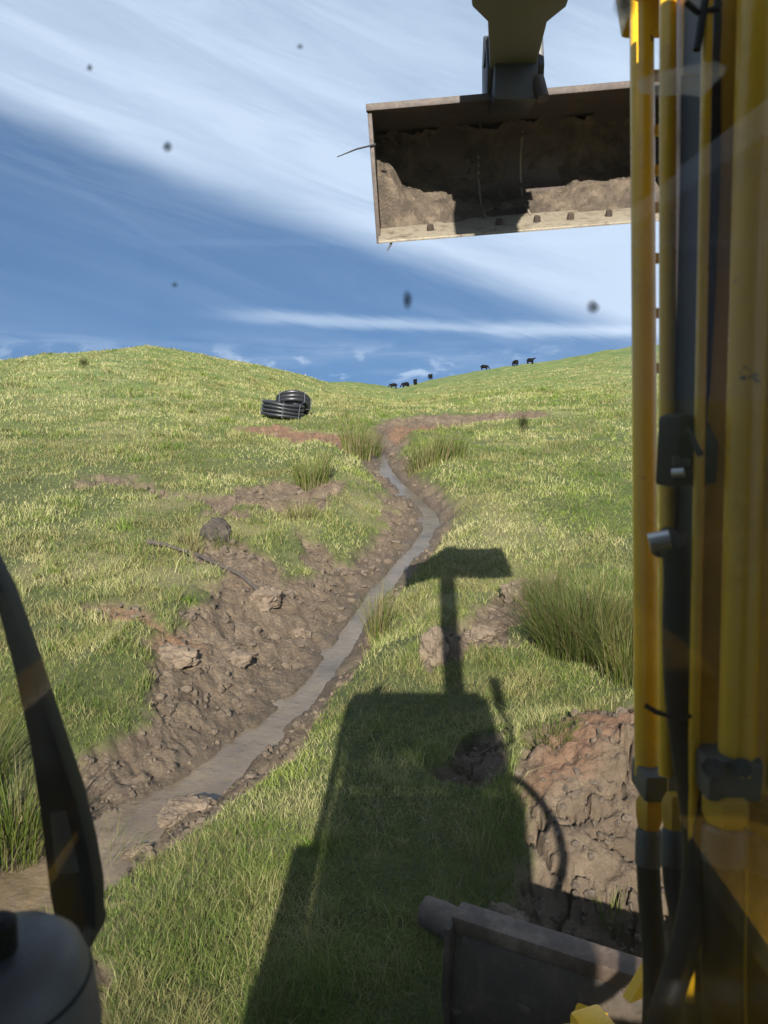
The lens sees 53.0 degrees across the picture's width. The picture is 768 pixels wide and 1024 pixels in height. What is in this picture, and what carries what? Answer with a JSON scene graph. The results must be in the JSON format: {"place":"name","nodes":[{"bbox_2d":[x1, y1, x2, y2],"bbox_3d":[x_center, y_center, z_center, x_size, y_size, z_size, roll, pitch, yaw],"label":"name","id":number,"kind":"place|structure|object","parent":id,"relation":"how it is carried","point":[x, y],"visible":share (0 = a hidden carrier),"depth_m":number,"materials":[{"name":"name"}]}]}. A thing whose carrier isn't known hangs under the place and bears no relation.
{"place":"outdoors","nodes":[
{"label":"outdoors","id":0,"kind":"place"},
{"bbox_2d":[0,453,444,913],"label":"stream","id":1,"kind":"structure","parent":0,"point":[226,766],"depth_m":5.44,"materials":[{"name":"liquid"}]},
{"bbox_2d":[116,843,152,858],"bbox_3d":[-1.427,1.982,4.502,0.292,0.071,0.111,-5,9,-28],"label":"mud clod","id":2,"kind":"object","parent":1,"relation":"in","point":[129,852],"visible":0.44,"depth_m":4.46,"materials":[{"name":"brown soil"}]},
{"bbox_2d":[0,0,658,387],"label":"sky","id":3,"kind":"structure","parent":0,"point":[265,236],"materials":[{"name":"blue"}]},
{"bbox_2d":[0,345,667,1023],"bbox_3d":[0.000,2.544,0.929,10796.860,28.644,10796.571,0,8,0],"label":"ground","id":4,"kind":"structure","parent":0,"point":[608,763],"depth_m":6.60,"materials":[{"name":"green plant"}]},
{"bbox_2d":[0,666,69,788],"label":"rush tussock","id":5,"kind":"object","parent":4,"relation":"on","point":[3,766],"visible":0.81,"depth_m":4.84,"materials":[{"name":"green plant"}]},
{"bbox_2d":[0,738,98,872],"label":"rush tussock","id":6,"kind":"object","parent":4,"relation":"on","point":[31,822],"visible":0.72,"depth_m":4.43,"materials":[{"name":"green plant"}]},
{"bbox_2d":[101,811,163,879],"bbox_3d":[-1.603,1.975,4.494,0.729,0.332,0.734,-4,9,-23],"label":"rush tussock","id":7,"kind":"object","parent":4,"relation":"on","point":[126,843],"visible":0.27,"depth_m":4.52,"materials":[{"name":"green plant"}]},
{"bbox_2d":[146,539,188,552],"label":"broken branch","id":8,"kind":"object","parent":4,"relation":"on","point":[149,541],"visible":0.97,"depth_m":10.05,"materials":[{"name":"wood"}]},
{"bbox_2d":[156,805,183,827],"bbox_3d":[-1.297,1.856,4.731,0.163,0.086,0.216,3,9,21],"label":"mud clod","id":9,"kind":"object","parent":4,"relation":"on","point":[169,816],"visible":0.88,"depth_m":4.66,"materials":[{"name":"brown soil"}]},
{"bbox_2d":[158,643,199,668],"bbox_3d":[-1.854,1.265,6.816,0.436,0.188,0.324,-1,8,-6],"label":"mud clod","id":10,"kind":"object","parent":4,"relation":"on","point":[179,657],"visible":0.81,"depth_m":6.74,"materials":[{"name":"brown soil"}]},
{"bbox_2d":[167,525,205,553],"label":"rush tussock","id":11,"kind":"object","parent":4,"relation":"on","point":[190,544],"visible":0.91,"depth_m":10.41,"materials":[{"name":"green plant"}]},
{"bbox_2d":[160,793,217,820],"bbox_3d":[-1.216,1.836,4.822,0.369,0.110,0.252,-2,8,-11],"label":"mud clod","id":12,"kind":"object","parent":4,"relation":"on","point":[186,805],"visible":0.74,"depth_m":4.79,"materials":[{"name":"brown soil"}]},
{"bbox_2d":[199,516,231,544],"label":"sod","id":13,"kind":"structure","parent":4,"relation":"on","point":[220,526],"depth_m":10.77,"materials":[{"name":"grey stone"}]},
{"bbox_2d":[194,552,258,589],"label":"branch","id":14,"kind":"object","parent":4,"relation":"on","point":[242,576],"visible":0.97,"depth_m":9.00,"materials":[{"name":"brown wood"}]},
{"bbox_2d":[206,529,248,550],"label":"rush tussock","id":15,"kind":"object","parent":4,"relation":"on","point":[228,538],"visible":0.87,"depth_m":10.61,"materials":[{"name":"green plant"}]},
{"bbox_2d":[226,649,251,667],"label":"mud clod","id":16,"kind":"object","parent":4,"relation":"on","point":[239,658],"visible":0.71,"depth_m":7.10,"materials":[{"name":"brown soil"}]},
{"bbox_2d":[249,585,283,611],"bbox_3d":[-1.323,0.933,8.527,0.384,0.246,0.403,0,8,3],"label":"mud clod","id":17,"kind":"object","parent":4,"relation":"on","point":[264,598],"visible":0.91,"depth_m":8.40,"materials":[{"name":"brown soil"}]},
{"bbox_2d":[260,398,304,418],"bbox_3d":[-3.253,-3.306,24.786,1.380,0.519,1.379,6,9,-18],"label":"pipe coil","id":18,"kind":"object","parent":4,"relation":"on","point":[272,408],"visible":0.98,"depth_m":24.23,"materials":[{"name":"black plastic"}]},
{"bbox_2d":[276,390,310,414],"bbox_3d":[-2.976,-3.561,25.222,1.148,0.451,1.149,-16,-28,30],"label":"pipe coil","id":19,"kind":"object","parent":18,"relation":"on","point":[295,396],"visible":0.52,"depth_m":24.81,"materials":[{"name":"black plastic"}]},
{"bbox_2d":[274,490,319,520],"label":"rush tussock","id":20,"kind":"object","parent":4,"relation":"on","point":[307,511],"visible":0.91,"depth_m":11.59,"materials":[{"name":"green plant"}]},
{"bbox_2d":[291,627,309,637],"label":"mud clod","id":21,"kind":"object","parent":4,"relation":"on","point":[299,631],"visible":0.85,"depth_m":8.09,"materials":[{"name":"brown soil"}]},
{"bbox_2d":[279,439,341,491],"bbox_3d":[-1.408,-0.897,14.690,1.306,1.058,1.169,0,8,0],"label":"rush tussock","id":22,"kind":"object","parent":4,"relation":"on","point":[304,479],"visible":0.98,"depth_m":14.56,"materials":[{"name":"green plant"}]},
{"bbox_2d":[0,344,658,1023],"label":"grass","id":23,"kind":"structure","parent":4,"relation":"on","point":[262,1004],"depth_m":6.36,"materials":[{"name":"green plant"}]},
{"bbox_2d":[2,431,666,982],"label":"mud crumbs","id":24,"kind":"object","parent":4,"relation":"on","point":[342,683],"visible":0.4,"depth_m":6.20,"materials":[{"name":"brown soil"}]},
{"bbox_2d":[332,414,381,461],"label":"rush tussock","id":25,"kind":"object","parent":4,"relation":"on","point":[358,450],"visible":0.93,"depth_m":18.36,"materials":[{"name":"green plant"}]},
{"bbox_2d":[358,422,386,456],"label":"rush tussock","id":26,"kind":"object","parent":4,"relation":"on","point":[375,451],"visible":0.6,"depth_m":19.60,"materials":[{"name":"green plant"}]},
{"bbox_2d":[362,588,392,609],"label":"rush tussock","id":27,"kind":"object","parent":4,"relation":"on","point":[375,600],"visible":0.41,"depth_m":9.30,"materials":[{"name":"green plant"}]},
{"bbox_2d":[353,576,404,644],"bbox_3d":[-0.067,0.981,7.806,0.653,0.816,0.634,0,8,0],"label":"rush tussock","id":28,"kind":"object","parent":4,"relation":"on","point":[381,622],"visible":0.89,"depth_m":7.78,"materials":[{"name":"green plant"}]},
{"bbox_2d":[0,0,767,1023],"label":"excavator","id":29,"kind":"object","parent":4,"relation":"on","point":[676,144],"visible":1,"depth_m":0.53,"materials":[{"name":"yellow metal"}]},
{"bbox_2d":[337,143,375,156],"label":"stalk","id":30,"kind":"object","parent":29,"relation":"attached to","point":[358,149],"visible":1,"depth_m":3.16,"materials":[{"name":"plant"}]},
{"bbox_2d":[388,383,396,387],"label":"cow","id":31,"kind":"object","parent":4,"relation":"on","point":[393,385],"visible":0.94,"depth_m":139.91},
{"bbox_2d":[400,382,408,387],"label":"cow","id":32,"kind":"object","parent":4,"relation":"on","point":[405,384],"visible":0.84,"depth_m":148.94},
{"bbox_2d":[399,427,458,477],"bbox_3d":[0.941,-1.332,16.822,1.483,1.251,1.555,0,8,0],"label":"rush tussock","id":33,"kind":"object","parent":4,"relation":"on","point":[433,456],"visible":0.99,"depth_m":16.71,"materials":[{"name":"green plant"}]},
{"bbox_2d":[418,625,449,665],"bbox_3d":[0.425,1.112,6.499,0.266,0.305,0.318,2,8,11],"label":"mud clod","id":34,"kind":"object","parent":4,"relation":"on","point":[436,648],"visible":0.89,"depth_m":6.41,"materials":[{"name":"brown soil"}]},
{"bbox_2d":[429,429,470,457],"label":"rush tussock","id":35,"kind":"object","parent":4,"relation":"on","point":[456,447],"visible":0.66,"depth_m":17.23,"materials":[{"name":"green plant"}]},
{"bbox_2d":[464,624,495,641],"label":"mud clod","id":36,"kind":"object","parent":4,"relation":"on","point":[477,633],"visible":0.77,"depth_m":7.14,"materials":[{"name":"brown soil"}]},
{"bbox_2d":[480,365,489,369],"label":"cow","id":37,"kind":"object","parent":4,"relation":"on","point":[483,366],"visible":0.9,"depth_m":193.97},
{"bbox_2d":[487,901,528,921],"bbox_3d":[0.539,1.854,3.520,0.246,0.115,0.189,-2,8,-11],"label":"mud clod","id":38,"kind":"object","parent":4,"relation":"on","point":[507,909],"visible":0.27,"depth_m":3.51,"materials":[{"name":"brown soil"}]},
{"bbox_2d":[512,360,517,365],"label":"cow","id":39,"kind":"object","parent":4,"relation":"on","point":[514,362],"visible":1,"depth_m":161.48},
{"bbox_2d":[499,578,539,602],"bbox_3d":[1.507,0.879,8.370,0.495,0.329,0.442,-3,9,-17],"label":"mud clod","id":40,"kind":"object","parent":4,"relation":"on","point":[507,589],"visible":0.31,"depth_m":8.27,"materials":[{"name":"brown soil"}]},
{"bbox_2d":[526,358,535,363],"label":"cow","id":41,"kind":"object","parent":4,"relation":"on","point":[528,360],"visible":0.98,"depth_m":162.54},
{"bbox_2d":[507,703,583,750],"bbox_3d":[0.971,1.349,4.624,0.537,0.359,0.507,0,8,0],"label":"rush tussock","id":42,"kind":"object","parent":4,"relation":"on","point":[557,729],"visible":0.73,"depth_m":4.60,"materials":[{"name":"green plant"}]},
{"bbox_2d":[507,555,583,605],"bbox_3d":[1.643,0.692,8.046,1.056,0.631,1.100,0,8,0],"label":"rush tussock","id":43,"kind":"object","parent":4,"relation":"on","point":[543,574],"visible":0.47,"depth_m":7.99,"materials":[{"name":"green plant"}]},
{"bbox_2d":[463,552,658,668],"bbox_3d":[1.804,0.799,6.723,2.331,0.869,2.495,0,8,0],"label":"rush tussock","id":44,"kind":"object","parent":4,"relation":"on","point":[551,635],"visible":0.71,"depth_m":6.61,"materials":[{"name":"green plant"}]},
{"bbox_2d":[547,593,633,689],"bbox_3d":[2.002,1.020,6.053,1.451,0.678,1.325,0,8,0],"label":"rush tussock","id":45,"kind":"object","parent":4,"relation":"on","point":[619,664],"visible":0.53,"depth_m":6.05,"materials":[{"name":"green plant"}]},
{"bbox_2d":[567,683,633,711],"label":"rush tussock","id":46,"kind":"object","parent":4,"relation":"on","point":[590,705],"visible":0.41,"depth_m":5.28,"materials":[{"name":"green plant"}]},
{"bbox_2d":[587,885,637,941],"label":"rush tussock","id":47,"kind":"object","parent":4,"relation":"on","point":[610,913],"visible":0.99,"depth_m":3.54,"materials":[{"name":"green plant"}]},
{"bbox_2d":[417,895,457,938],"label":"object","id":48,"kind":"object","parent":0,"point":[435,914],"visible":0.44,"depth_m":3.25,"materials":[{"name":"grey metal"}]}
]}

